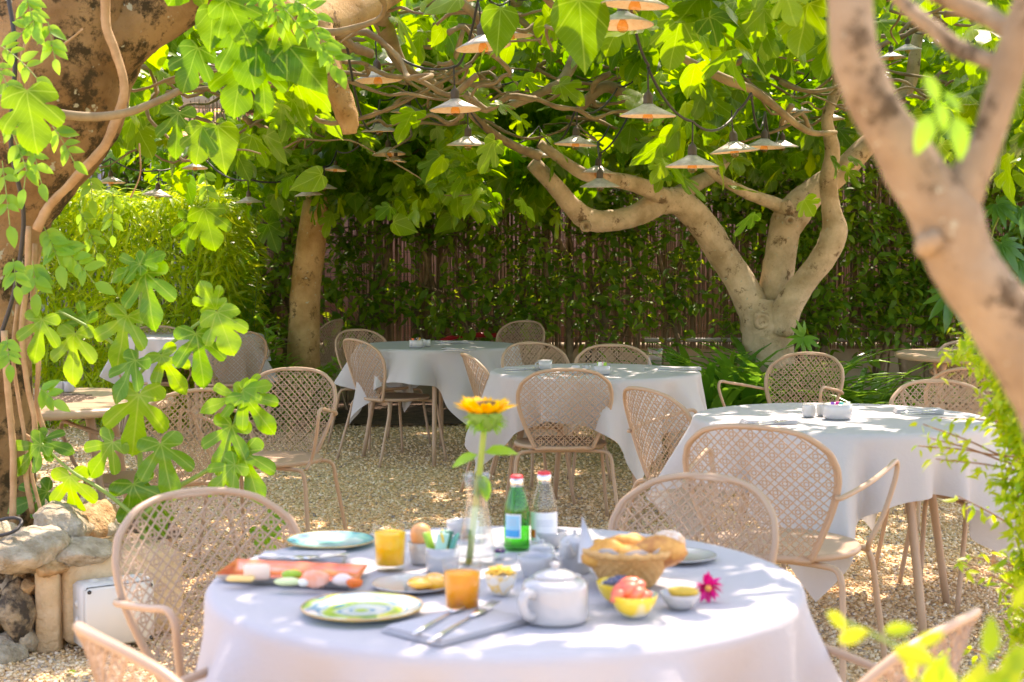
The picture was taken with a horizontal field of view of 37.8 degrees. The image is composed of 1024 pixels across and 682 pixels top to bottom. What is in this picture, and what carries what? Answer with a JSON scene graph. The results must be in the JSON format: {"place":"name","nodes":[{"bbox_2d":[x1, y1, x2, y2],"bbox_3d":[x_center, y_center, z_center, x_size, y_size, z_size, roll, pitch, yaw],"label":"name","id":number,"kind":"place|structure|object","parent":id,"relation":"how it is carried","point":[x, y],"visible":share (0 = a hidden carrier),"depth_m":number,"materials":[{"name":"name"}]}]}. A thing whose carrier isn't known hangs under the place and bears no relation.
{"place":"outdoors","nodes":[
{"label":"outdoors","id":0,"kind":"place"},
{"bbox_2d":[125,519,181,539],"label":"planter soil","id":1,"kind":"structure","parent":0,"point":[158,538],"depth_m":5.65,"materials":[{"name":"soil"}]},
{"bbox_2d":[7,246,287,550],"bbox_3d":[-1.305,0.241,5.354,1.048,1.156,0.298,0,3,-3],"label":"young fig","id":2,"kind":"object","parent":1,"relation":"on","point":[229,465],"visible":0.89,"depth_m":5.30,"materials":[{"name":"green plant"}]},
{"bbox_2d":[0,0,634,526],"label":"fig tree","id":3,"kind":"object","parent":1,"relation":"in","point":[254,68],"visible":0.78,"depth_m":5.47,"materials":[{"name":"green plant"}]},
{"bbox_2d":[0,0,25,342],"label":"power cable","id":4,"kind":"object","parent":3,"relation":"hanging from","point":[19,188],"visible":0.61,"depth_m":5.14,"materials":[{"name":"grey rubber"}]},
{"bbox_2d":[0,0,352,522],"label":"trumpet vine","id":5,"kind":"object","parent":3,"relation":"attached to","point":[33,276],"visible":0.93,"depth_m":5.05,"materials":[{"name":"green plant"}]},
{"bbox_2d":[369,0,482,70],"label":"lamp cable","id":6,"kind":"object","parent":3,"relation":"hanging from","point":[463,56],"visible":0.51,"depth_m":6.77,"materials":[{"name":"grey rubber"}]},
{"bbox_2d":[429,66,480,114],"bbox_3d":[-0.260,-1.134,6.790,0.236,0.228,0.236,-3,2,-27],"label":"pendant lamp","id":7,"kind":"object","parent":6,"relation":"hanging from","point":[455,104],"visible":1,"depth_m":6.78,"materials":[{"name":"white"}]},
{"bbox_2d":[455,1,510,52],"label":"pendant lamp","id":8,"kind":"object","parent":6,"relation":"hanging from","point":[478,43],"visible":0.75,"depth_m":6.32,"materials":[{"name":"metal"}]},
{"bbox_2d":[346,47,632,144],"bbox_3d":[-0.019,-1.372,8.114,1.637,0.486,3.361,0,3,0],"label":"lamp cable","id":9,"kind":"object","parent":3,"relation":"attached to","point":[471,113],"visible":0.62,"depth_m":8.62,"materials":[{"name":"grey rubber"}]},
{"bbox_2d":[0,418,1023,681],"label":"ground","id":10,"kind":"structure","parent":0,"point":[450,484],"depth_m":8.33,"materials":[{"name":"beige gravel"}]},
{"bbox_2d":[0,498,182,663],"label":"stone wall","id":11,"kind":"structure","parent":10,"relation":"on","point":[53,554],"depth_m":5.05,"materials":[{"name":"stone"}]},
{"bbox_2d":[73,573,153,648],"bbox_3d":[-1.350,0.914,5.071,0.257,0.226,0.125,-2,4,-33],"label":"junction box","id":12,"kind":"object","parent":11,"relation":"attached to","point":[95,608],"visible":0.69,"depth_m":5.01,"materials":[{"name":"grey plastic"}]},
{"bbox_2d":[33,388,173,499],"bbox_3d":[-1.980,0.612,6.245,1.120,0.751,1.120,3,4,38],"label":"round table","id":13,"kind":"object","parent":10,"relation":"on","point":[89,405],"visible":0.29,"depth_m":5.99,"materials":[{"name":"beige"}]},
{"bbox_2d":[73,621,207,681],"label":"garden armchair","id":14,"kind":"object","parent":10,"relation":"on","point":[88,636],"visible":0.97,"depth_m":2.08,"materials":[{"name":"beige metal"}]},
{"bbox_2d":[59,387,241,558],"bbox_3d":[-1.463,0.581,6.167,0.569,0.811,0.608,3,4,41],"label":"garden armchair","id":15,"kind":"object","parent":10,"relation":"on","point":[129,475],"visible":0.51,"depth_m":6.04,"materials":[{"name":"beige wicker"}]},
{"bbox_2d":[122,369,257,439],"bbox_3d":[-2.420,0.329,11.287,1.048,0.742,1.048,-1,3,-17],"label":"round table","id":16,"kind":"object","parent":10,"relation":"on","point":[127,416],"visible":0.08,"depth_m":11.15,"materials":[{"name":"beige"}]},
{"bbox_2d":[99,331,277,391],"bbox_3d":[-2.364,0.203,11.306,1.278,0.509,1.308,0,3,0],"label":"tablecloth","id":17,"kind":"object","parent":16,"relation":"on","point":[156,342],"visible":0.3,"depth_m":10.91,"materials":[{"name":"grey fabric"}]},
{"bbox_2d":[111,487,300,680],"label":"garden armchair","id":18,"kind":"object","parent":10,"relation":"on","point":[125,604],"visible":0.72,"depth_m":3.31,"materials":[{"name":"beige"}]},
{"bbox_2d":[188,330,274,444],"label":"garden armchair","id":19,"kind":"object","parent":10,"relation":"on","point":[228,384],"visible":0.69,"depth_m":10.66,"materials":[{"name":"beige wicker"}]},
{"bbox_2d":[208,247,271,419],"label":"lance leaf shrub","id":20,"kind":"object","parent":10,"relation":"on","point":[248,315],"visible":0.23,"depth_m":12.03,"materials":[{"name":"green plant"}]},
{"bbox_2d":[192,367,347,555],"bbox_3d":[-1.081,0.542,6.849,0.608,0.811,0.569,1,3,13],"label":"garden armchair","id":21,"kind":"object","parent":10,"relation":"on","point":[287,460],"visible":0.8,"depth_m":6.99,"materials":[{"name":"beige wicker"}]},
{"bbox_2d":[250,314,290,412],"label":"lance leaf shrub","id":22,"kind":"object","parent":10,"relation":"on","point":[268,338],"visible":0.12,"depth_m":11.54,"materials":[{"name":"green plant"}]},
{"bbox_2d":[258,352,326,431],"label":"lance leaf shrub","id":23,"kind":"object","parent":10,"relation":"on","point":[288,397],"visible":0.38,"depth_m":11.33,"materials":[{"name":"green plant"}]},
{"bbox_2d":[270,356,346,430],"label":"lance leaf shrub","id":24,"kind":"object","parent":10,"relation":"on","point":[326,368],"visible":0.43,"depth_m":11.40,"materials":[{"name":"green plant"}]},
{"bbox_2d":[327,329,431,449],"bbox_3d":[-0.958,0.327,10.622,0.542,0.811,0.569,-3,4,-40],"label":"garden chair","id":25,"kind":"object","parent":10,"relation":"on","point":[387,389],"visible":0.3,"depth_m":10.62,"materials":[{"name":"beige"}]},
{"bbox_2d":[336,338,446,467],"bbox_3d":[-0.806,0.376,9.756,0.569,0.811,0.542,-2,4,-37],"label":"garden chair","id":26,"kind":"object","parent":10,"relation":"on","point":[382,397],"visible":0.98,"depth_m":9.61,"materials":[{"name":"beige"}]},
{"bbox_2d":[361,386,512,466],"bbox_3d":[-0.495,0.403,9.989,1.048,0.742,1.048,0,3,0],"label":"round table","id":27,"kind":"object","parent":10,"relation":"on","point":[434,423],"visible":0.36,"depth_m":9.98,"materials":[{"name":"beige"}]},
{"bbox_2d":[334,340,521,424],"bbox_3d":[-0.494,0.279,9.976,1.271,0.509,1.259,1,4,23],"label":"tablecloth","id":28,"kind":"object","parent":27,"relation":"on","point":[443,372],"visible":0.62,"depth_m":9.48,"materials":[{"name":"grey fabric"}]},
{"bbox_2d":[459,352,575,507],"bbox_3d":[0.003,0.464,8.220,0.569,0.811,0.543,-1,3,-14],"label":"garden chair","id":29,"kind":"object","parent":10,"relation":"on","point":[472,378],"visible":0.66,"depth_m":8.05,"materials":[{"name":"beige"}]},
{"bbox_2d":[496,320,544,363],"bbox_3d":[-0.030,0.246,12.042,0.543,0.811,0.569,2,4,33],"label":"garden chair","id":30,"kind":"object","parent":10,"relation":"on","point":[524,331],"visible":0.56,"depth_m":12.23,"materials":[{"name":"beige"}]},
{"bbox_2d":[99,400,1001,427],"bbox_3d":[0.000,0.472,14.901,18.000,0.001,10.300,0,3,0],"label":"planting bed","id":31,"kind":"object","parent":10,"relation":"on","point":[413,414],"visible":0.12,"depth_m":12.37,"materials":[{"name":"soil"}]},
{"bbox_2d":[32,178,274,430],"bbox_3d":[-3.523,-0.216,12.215,3.147,2.195,1.940,0,3,0],"label":"bamboo hedge","id":32,"kind":"object","parent":31,"relation":"on","point":[146,215],"visible":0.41,"depth_m":11.54,"materials":[{"name":"green plant"}]},
{"bbox_2d":[47,111,339,375],"bbox_3d":[-2.838,-0.786,13.029,2.851,2.799,0.762,0,3,0],"label":"ivy","id":33,"kind":"object","parent":31,"relation":"on","point":[130,175],"visible":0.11,"depth_m":13.06,"materials":[{"name":"green plant"}]},
{"bbox_2d":[79,0,520,416],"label":"fig tree","id":34,"kind":"object","parent":31,"relation":"on","point":[317,219],"visible":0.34,"depth_m":11.14,"materials":[{"name":"green plant"}]},
{"bbox_2d":[182,102,432,405],"bbox_3d":[-1.723,-0.802,12.993,2.392,2.844,0.870,0,3,0],"label":"ivy","id":35,"kind":"object","parent":31,"relation":"on","point":[284,256],"visible":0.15,"depth_m":13.12,"materials":[{"name":"green plant"}]},
{"bbox_2d":[268,319,347,409],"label":"garden armchair","id":36,"kind":"object","parent":31,"relation":"on","point":[339,325],"visible":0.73,"depth_m":12.49,"materials":[{"name":"beige"}]},
{"bbox_2d":[263,183,575,403],"bbox_3d":[-0.788,-0.802,13.031,2.803,2.820,0.770,0,3,0],"label":"ivy","id":37,"kind":"object","parent":31,"relation":"on","point":[420,294],"visible":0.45,"depth_m":13.10,"materials":[{"name":"green plant"}]},
{"bbox_2d":[33,342,996,399],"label":"wall","id":38,"kind":"structure","parent":31,"relation":"on","point":[846,354],"depth_m":13.63,"materials":[{"name":"concrete"}]},
{"bbox_2d":[37,91,1023,369],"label":"reed fence","id":39,"kind":"object","parent":38,"relation":"on","point":[695,323],"visible":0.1,"depth_m":13.49,"materials":[{"name":"brown wood"}]},
{"bbox_2d":[439,117,702,364],"bbox_3d":[0.549,-0.827,12.989,2.389,2.882,0.801,0,3,0],"label":"ivy","id":40,"kind":"object","parent":31,"relation":"on","point":[546,255],"visible":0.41,"depth_m":13.09,"materials":[{"name":"green plant"}]},
{"bbox_2d":[559,170,854,365],"bbox_3d":[1.658,-0.741,13.080,2.572,2.700,0.718,0,3,5],"label":"ivy","id":41,"kind":"object","parent":31,"relation":"on","point":[725,208],"visible":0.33,"depth_m":13.09,"materials":[{"name":"green plant"}]},
{"bbox_2d":[654,334,865,403],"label":"strap leaf plant","id":42,"kind":"object","parent":31,"relation":"on","point":[739,346],"visible":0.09,"depth_m":9.79,"materials":[{"name":"plant"}]},
{"bbox_2d":[786,320,819,385],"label":"fig seedling","id":43,"kind":"object","parent":31,"relation":"on","point":[802,341],"visible":0.73,"depth_m":10.00,"materials":[{"name":"green"}]},
{"bbox_2d":[701,340,931,404],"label":"strap leaf plant","id":44,"kind":"object","parent":31,"relation":"on","point":[853,360],"visible":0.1,"depth_m":9.72,"materials":[{"name":"plant"}]},
{"bbox_2d":[683,134,963,402],"bbox_3d":[2.840,-0.859,13.039,2.689,2.943,0.791,0,3,0],"label":"ivy","id":45,"kind":"object","parent":31,"relation":"on","point":[827,311],"visible":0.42,"depth_m":13.07,"materials":[{"name":"green plant"}]},
{"bbox_2d":[734,361,958,406],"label":"strap leaf plant","id":46,"kind":"object","parent":31,"relation":"on","point":[863,372],"visible":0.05,"depth_m":10.20,"materials":[{"name":"plant"}]},
{"bbox_2d":[833,153,1023,403],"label":"ivy","id":47,"kind":"object","parent":31,"relation":"on","point":[922,322],"visible":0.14,"depth_m":13.06,"materials":[{"name":"green plant"}]},
{"bbox_2d":[922,194,1023,400],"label":"fatsia","id":48,"kind":"object","parent":31,"relation":"on","point":[1003,209],"visible":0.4,"depth_m":10.86,"materials":[{"name":"green plant"}]},
{"bbox_2d":[492,341,611,486],"bbox_3d":[0.224,0.421,8.964,0.542,0.811,0.569,-2,4,-27],"label":"garden chair","id":49,"kind":"object","parent":10,"relation":"on","point":[561,352],"visible":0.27,"depth_m":9.14,"materials":[{"name":"beige wicker"}]},
{"bbox_2d":[503,368,620,530],"bbox_3d":[0.242,0.514,7.335,0.542,0.811,0.569,0,3,-3],"label":"garden chair","id":50,"kind":"object","parent":10,"relation":"on","point":[556,443],"visible":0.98,"depth_m":7.15,"materials":[{"name":"beige"}]},
{"bbox_2d":[503,423,672,527],"bbox_3d":[0.430,0.530,7.763,1.048,0.742,1.048,-1,4,-23],"label":"round table","id":51,"kind":"object","parent":10,"relation":"on","point":[520,434],"visible":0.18,"depth_m":7.93,"materials":[{"name":"beige"}]},
{"bbox_2d":[465,363,706,483],"bbox_3d":[0.412,0.406,7.758,1.220,0.509,1.243,1,3,11],"label":"tablecloth","id":52,"kind":"object","parent":51,"relation":"on","point":[684,388],"visible":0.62,"depth_m":7.36,"materials":[{"name":"grey fabric"}]},
{"bbox_2d":[165,0,1023,385],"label":"fig tree","id":53,"kind":"object","parent":10,"relation":"on","point":[713,62],"visible":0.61,"depth_m":9.45,"materials":[{"name":"green plant"}]},
{"bbox_2d":[630,10,751,131],"bbox_3d":[0.725,-1.177,6.371,0.140,0.504,1.763,1,4,24],"label":"lamp cable","id":54,"kind":"object","parent":53,"relation":"hanging from","point":[669,104],"visible":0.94,"depth_m":6.40,"materials":[{"name":"grey rubber"}]},
{"bbox_2d":[608,8,653,30],"bbox_3d":[0.413,-1.265,5.585,0.236,0.228,0.236,0,1,19],"label":"pendant lamp","id":55,"kind":"object","parent":54,"relation":"hanging from","point":[623,20],"visible":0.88,"depth_m":5.63,"materials":[{"name":"white"}]},
{"bbox_2d":[619,67,676,117],"bbox_3d":[0.561,-1.012,6.160,0.236,0.228,0.236,0,5,-12],"label":"pendant lamp","id":56,"kind":"object","parent":54,"relation":"hanging from","point":[647,108],"visible":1,"depth_m":6.14,"materials":[{"name":"white"}]},
{"bbox_2d":[665,122,718,167],"bbox_3d":[0.793,-0.853,6.579,0.236,0.228,0.236,-1,3,-9],"label":"pendant lamp","id":57,"kind":"object","parent":54,"relation":"hanging from","point":[692,159],"visible":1,"depth_m":6.56,"materials":[{"name":"white"}]},
{"bbox_2d":[710,110,758,153],"bbox_3d":[1.059,-0.991,7.161,0.236,0.228,0.236,-5,4,2],"label":"pendant lamp","id":58,"kind":"object","parent":54,"relation":"hanging from","point":[733,145],"visible":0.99,"depth_m":7.13,"materials":[{"name":"white"}]},
{"bbox_2d":[180,96,1017,341],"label":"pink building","id":59,"kind":"structure","parent":10,"relation":"on","point":[202,100],"depth_m":16.03,"materials":[{"name":"concrete"}]},
{"bbox_2d":[567,344,662,491],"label":"garden armchair","id":60,"kind":"object","parent":10,"relation":"on","point":[581,353],"visible":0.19,"depth_m":8.93,"materials":[{"name":"beige"}]},
{"bbox_2d":[607,472,778,563],"bbox_3d":[0.312,0.737,3.433,0.608,0.811,0.569,3,4,39],"label":"garden armchair","id":61,"kind":"object","parent":10,"relation":"on","point":[618,513],"visible":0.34,"depth_m":3.61,"materials":[{"name":"beige"}]},
{"bbox_2d":[621,386,786,570],"bbox_3d":[0.753,0.580,6.184,0.569,0.811,0.608,-2,4,-30],"label":"garden armchair","id":62,"kind":"object","parent":10,"relation":"on","point":[634,427],"visible":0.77,"depth_m":6.06,"materials":[{"name":"beige wicker"}]},
{"bbox_2d":[589,342,850,408],"bbox_3d":[1.276,0.402,9.525,1.786,0.752,1.878,0,3,0],"label":"strap leaf plant","id":63,"kind":"object","parent":10,"relation":"on","point":[707,377],"visible":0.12,"depth_m":9.17,"materials":[{"name":"green plant"}]},
{"bbox_2d":[642,348,880,405],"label":"strap leaf plant","id":64,"kind":"object","parent":10,"relation":"on","point":[747,391],"visible":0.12,"depth_m":9.30,"materials":[{"name":"green plant"}]},
{"bbox_2d":[717,352,844,506],"bbox_3d":[1.481,0.476,8.005,0.608,0.811,0.569,2,4,37],"label":"garden armchair","id":65,"kind":"object","parent":10,"relation":"on","point":[820,390],"visible":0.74,"depth_m":8.18,"materials":[{"name":"beige wicker"}]},
{"bbox_2d":[640,348,935,405],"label":"strap leaf plant","id":66,"kind":"object","parent":10,"relation":"on","point":[753,369],"visible":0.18,"depth_m":9.50,"materials":[{"name":"green plant"}]},
{"bbox_2d":[682,423,899,681],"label":"garden armchair","id":67,"kind":"object","parent":10,"relation":"on","point":[802,546],"visible":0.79,"depth_m":4.44,"materials":[{"name":"beige wicker"}]},
{"bbox_2d":[734,493,949,648],"bbox_3d":[1.215,0.657,5.546,1.048,0.742,1.048,-1,4,-23],"label":"round table","id":68,"kind":"object","parent":10,"relation":"on","point":[915,551],"visible":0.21,"depth_m":5.15,"materials":[{"name":"beige metal"}]},
{"bbox_2d":[646,403,1023,601],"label":"tablecloth","id":69,"kind":"object","parent":68,"relation":"on","point":[864,443],"visible":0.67,"depth_m":5.08,"materials":[{"name":"grey fabric"}]},
{"bbox_2d":[822,402,851,419],"bbox_3d":[1.183,0.255,5.437,0.106,0.056,0.106,0,3,0],"label":"sugar bowl","id":70,"kind":"object","parent":69,"relation":"on","point":[836,412],"visible":0.98,"depth_m":5.39,"materials":[{"name":"grey ceramic"}]},
{"bbox_2d":[824,607,981,681],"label":"garden armchair","id":71,"kind":"object","parent":10,"relation":"on","point":[962,624],"visible":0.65,"depth_m":2.18,"materials":[{"name":"beige"}]},
{"bbox_2d":[826,582,1023,681],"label":"leafy shoot","id":72,"kind":"object","parent":10,"relation":"on","point":[913,656],"visible":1,"depth_m":1.24,"materials":[{"name":"yellow"}]},
{"bbox_2d":[827,0,1023,435],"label":"tree","id":73,"kind":"object","parent":10,"relation":"on","point":[973,277],"visible":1,"depth_m":1.32,"materials":[{"name":"brown plant"}]},
{"bbox_2d":[875,379,995,577],"bbox_3d":[1.833,0.582,6.152,0.608,0.811,0.569,0,3,-6],"label":"garden armchair","id":74,"kind":"object","parent":10,"relation":"on","point":[926,502],"visible":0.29,"depth_m":6.37,"materials":[{"name":"beige wicker"}]},
{"bbox_2d":[894,348,979,407],"bbox_3d":[2.920,0.444,9.190,1.120,0.751,1.120,-2,4,-29],"label":"round table","id":75,"kind":"object","parent":10,"relation":"on","point":[926,355],"visible":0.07,"depth_m":9.00,"materials":[{"name":"beige"}]},
{"bbox_2d":[900,367,1011,530],"bbox_3d":[2.257,0.510,7.414,0.608,0.811,0.569,0,3,9],"label":"garden armchair","id":76,"kind":"object","parent":10,"relation":"on","point":[936,376],"visible":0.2,"depth_m":7.20,"materials":[{"name":"beige"}]},
{"bbox_2d":[897,433,1018,612],"bbox_3d":[1.896,0.598,5.869,0.569,0.811,0.608,-1,3,-9],"label":"garden armchair","id":77,"kind":"object","parent":10,"relation":"on","point":[961,502],"visible":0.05,"depth_m":5.61,"materials":[{"name":"beige"}]},
{"bbox_2d":[929,340,994,414],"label":"garden armchair","id":78,"kind":"object","parent":10,"relation":"on","point":[934,368],"visible":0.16,"depth_m":9.30,"materials":[{"name":"beige"}]},
{"bbox_2d":[909,322,1023,678],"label":"lime shrub","id":79,"kind":"object","parent":10,"relation":"on","point":[1000,405],"visible":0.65,"depth_m":3.32,"materials":[{"name":"green plant"}]},
{"bbox_3d":[0.454,-1.308,5.145,0.244,0.103,0.035,0,3,0],"label":"lamp cable","id":80,"kind":"object","parent":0,"visible":0},
{"bbox_2d":[601,0,668,10],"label":"pendant lamp","id":81,"kind":"object","parent":80,"relation":"hanging from","point":[649,5],"visible":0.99,"depth_m":5.22,"materials":[{"name":"white"}]},
{"bbox_3d":[-0.012,0.814,2.786,1.048,0.741,1.048,-2,4,-34],"label":"round table","id":82,"kind":"object","parent":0,"visible":0},
{"bbox_2d":[195,526,841,681],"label":"tablecloth","id":83,"kind":"object","parent":82,"relation":"on","point":[754,622],"visible":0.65,"depth_m":2.40,"materials":[{"name":"grey fabric"}]},
{"bbox_2d":[215,559,367,589],"bbox_3d":[-0.400,0.429,2.748,0.293,0.015,0.153,1,3,12],"label":"platter","id":84,"kind":"object","parent":83,"relation":"on","point":[277,568],"visible":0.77,"depth_m":2.80,"materials":[{"name":"red ceramic"}]},
{"bbox_2d":[257,551,345,562],"bbox_3d":[-0.412,0.421,2.913,0.170,0.011,0.085,0,3,0],"label":"napkin","id":85,"kind":"object","parent":83,"relation":"on","point":[335,559],"visible":0.6,"depth_m":2.90,"materials":[{"name":"grey fabric"}]},
{"bbox_2d":[286,530,374,549],"bbox_3d":[-0.371,0.411,3.067,0.184,0.013,0.184,0,3,0],"label":"plate","id":86,"kind":"object","parent":83,"relation":"on","point":[331,540],"visible":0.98,"depth_m":3.09,"materials":[{"name":"teal ceramic"}]},
{"bbox_2d":[300,591,422,622],"bbox_3d":[-0.248,0.444,2.477,0.202,0.014,0.203,0,3,0],"label":"plate","id":87,"kind":"object","parent":83,"relation":"on","point":[362,607],"visible":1,"depth_m":2.50,"materials":[{"name":"white ceramic"}]},
{"bbox_2d":[373,520,406,570],"bbox_3d":[-0.231,0.388,2.826,0.064,0.088,0.064,0,3,0],"label":"juice glass","id":88,"kind":"object","parent":83,"relation":"on","point":[389,549],"visible":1,"depth_m":2.80,"materials":[{"name":"yellow"}]},
{"bbox_2d":[371,572,444,593],"bbox_3d":[-0.172,0.427,2.670,0.157,0.027,0.150,-2,4,-28],"label":"plate","id":89,"kind":"object","parent":83,"relation":"on","point":[411,583],"visible":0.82,"depth_m":2.65,"materials":[{"name":"grey ceramic"}]},
{"bbox_2d":[425,544,458,573],"bbox_3d":[-0.131,0.409,2.816,0.064,0.046,0.064,0,3,0],"label":"sachet bowl","id":90,"kind":"object","parent":83,"relation":"on","point":[434,558],"visible":0.86,"depth_m":2.79,"materials":[{"name":"grey ceramic"}]},
{"bbox_2d":[381,606,527,646],"bbox_3d":[-0.090,0.452,2.385,0.135,0.011,0.200,3,4,43],"label":"napkin","id":91,"kind":"object","parent":83,"relation":"on","point":[489,621],"visible":0.71,"depth_m":2.36,"materials":[{"name":"grey fabric"}]},
{"bbox_2d":[442,557,481,609],"bbox_3d":[-0.083,0.407,2.485,0.065,0.088,0.065,0,3,0],"label":"juice glass","id":92,"kind":"object","parent":83,"relation":"on","point":[461,587],"visible":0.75,"depth_m":2.46,"materials":[{"name":"orange glass"}]},
{"bbox_2d":[459,474,495,564],"bbox_3d":[-0.068,0.341,2.880,0.076,0.174,0.076,0,3,0],"label":"glass vase","id":93,"kind":"object","parent":83,"relation":"on","point":[460,541],"visible":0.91,"depth_m":2.88,"materials":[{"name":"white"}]},
{"bbox_2d":[452,396,517,563],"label":"sunflower","id":94,"kind":"object","parent":93,"relation":"in","point":[484,415],"visible":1,"depth_m":2.86,"materials":[{"name":"yellow plant"}]},
{"bbox_2d":[485,564,516,595],"bbox_3d":[-0.019,0.417,2.617,0.057,0.052,0.057,0,3,0],"label":"bowl","id":95,"kind":"object","parent":83,"relation":"on","point":[500,580],"visible":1,"depth_m":2.60,"materials":[{"name":"white ceramic"}]},
{"bbox_2d":[504,474,529,549],"bbox_3d":[0.010,0.345,3.023,0.052,0.150,0.054,0,3,0],"label":"water bottle","id":96,"kind":"object","parent":83,"relation":"on","point":[516,523],"visible":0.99,"depth_m":3.01,"materials":[{"name":"green glass"}]},
{"bbox_2d":[517,551,561,578],"bbox_3d":[0.045,0.415,2.746,0.072,0.043,0.069,3,4,42],"label":"coffee cup","id":97,"kind":"object","parent":83,"relation":"on","point":[532,563],"visible":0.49,"depth_m":2.73,"materials":[{"name":"grey ceramic"}]},
{"bbox_2d":[531,471,556,543],"bbox_3d":[0.065,0.342,3.042,0.054,0.155,0.056,0,3,0],"label":"water bottle","id":98,"kind":"object","parent":83,"relation":"on","point":[544,523],"visible":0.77,"depth_m":3.02,"materials":[{"name":"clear glass"}]},
{"bbox_2d":[517,562,587,626],"bbox_3d":[0.066,0.406,2.437,0.115,0.096,0.141,0,3,0],"label":"teapot","id":99,"kind":"object","parent":83,"relation":"on","point":[554,596],"visible":1,"depth_m":2.39,"materials":[{"name":"grey ceramic"}]},
{"bbox_2d":[559,530,589,574],"bbox_3d":[0.120,0.393,2.802,0.084,0.080,0.060,-2,4,-33],"label":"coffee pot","id":100,"kind":"object","parent":83,"relation":"on","point":[568,549],"visible":0.69,"depth_m":2.77,"materials":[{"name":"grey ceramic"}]},
{"bbox_2d":[582,537,670,588],"bbox_3d":[0.209,0.402,2.688,0.172,0.073,0.172,0,3,0],"label":"bread basket","id":101,"kind":"object","parent":83,"relation":"on","point":[648,569],"visible":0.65,"depth_m":2.62,"materials":[{"name":"wicker"}]},
{"bbox_2d":[593,535,659,554],"bbox_3d":[0.209,0.397,2.687,0.139,0.072,0.139,0,3,0],"label":"paper liner","id":102,"kind":"object","parent":101,"relation":"in","point":[639,552],"visible":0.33,"depth_m":2.62,"materials":[{"name":"grey"}]},
{"bbox_2d":[634,535,687,568],"bbox_3d":[0.261,0.377,2.674,0.105,0.059,0.077,0,3,0],"label":"pastry","id":103,"kind":"object","parent":102,"relation":"in","point":[665,543],"visible":0.61,"depth_m":2.65,"materials":[{"name":"food"}]},
{"bbox_2d":[610,590,657,617],"bbox_3d":[0.200,0.434,2.461,0.080,0.037,0.079,0,3,0],"label":"bowl","id":104,"kind":"object","parent":83,"relation":"on","point":[633,608],"visible":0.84,"depth_m":2.43,"materials":[{"name":"ceramic"}]},
{"bbox_2d":[660,589,700,609],"bbox_3d":[0.283,0.436,2.516,0.069,0.027,0.068,0,3,0],"label":"bowl","id":105,"kind":"object","parent":83,"relation":"on","point":[677,603],"visible":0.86,"depth_m":2.49,"materials":[{"name":"grey ceramic"}]},
{"bbox_2d":[695,571,723,602],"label":"magenta flower","id":106,"kind":"object","parent":83,"relation":"on","point":[707,591],"visible":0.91,"depth_m":2.56,"materials":[{"name":"pink plant"}]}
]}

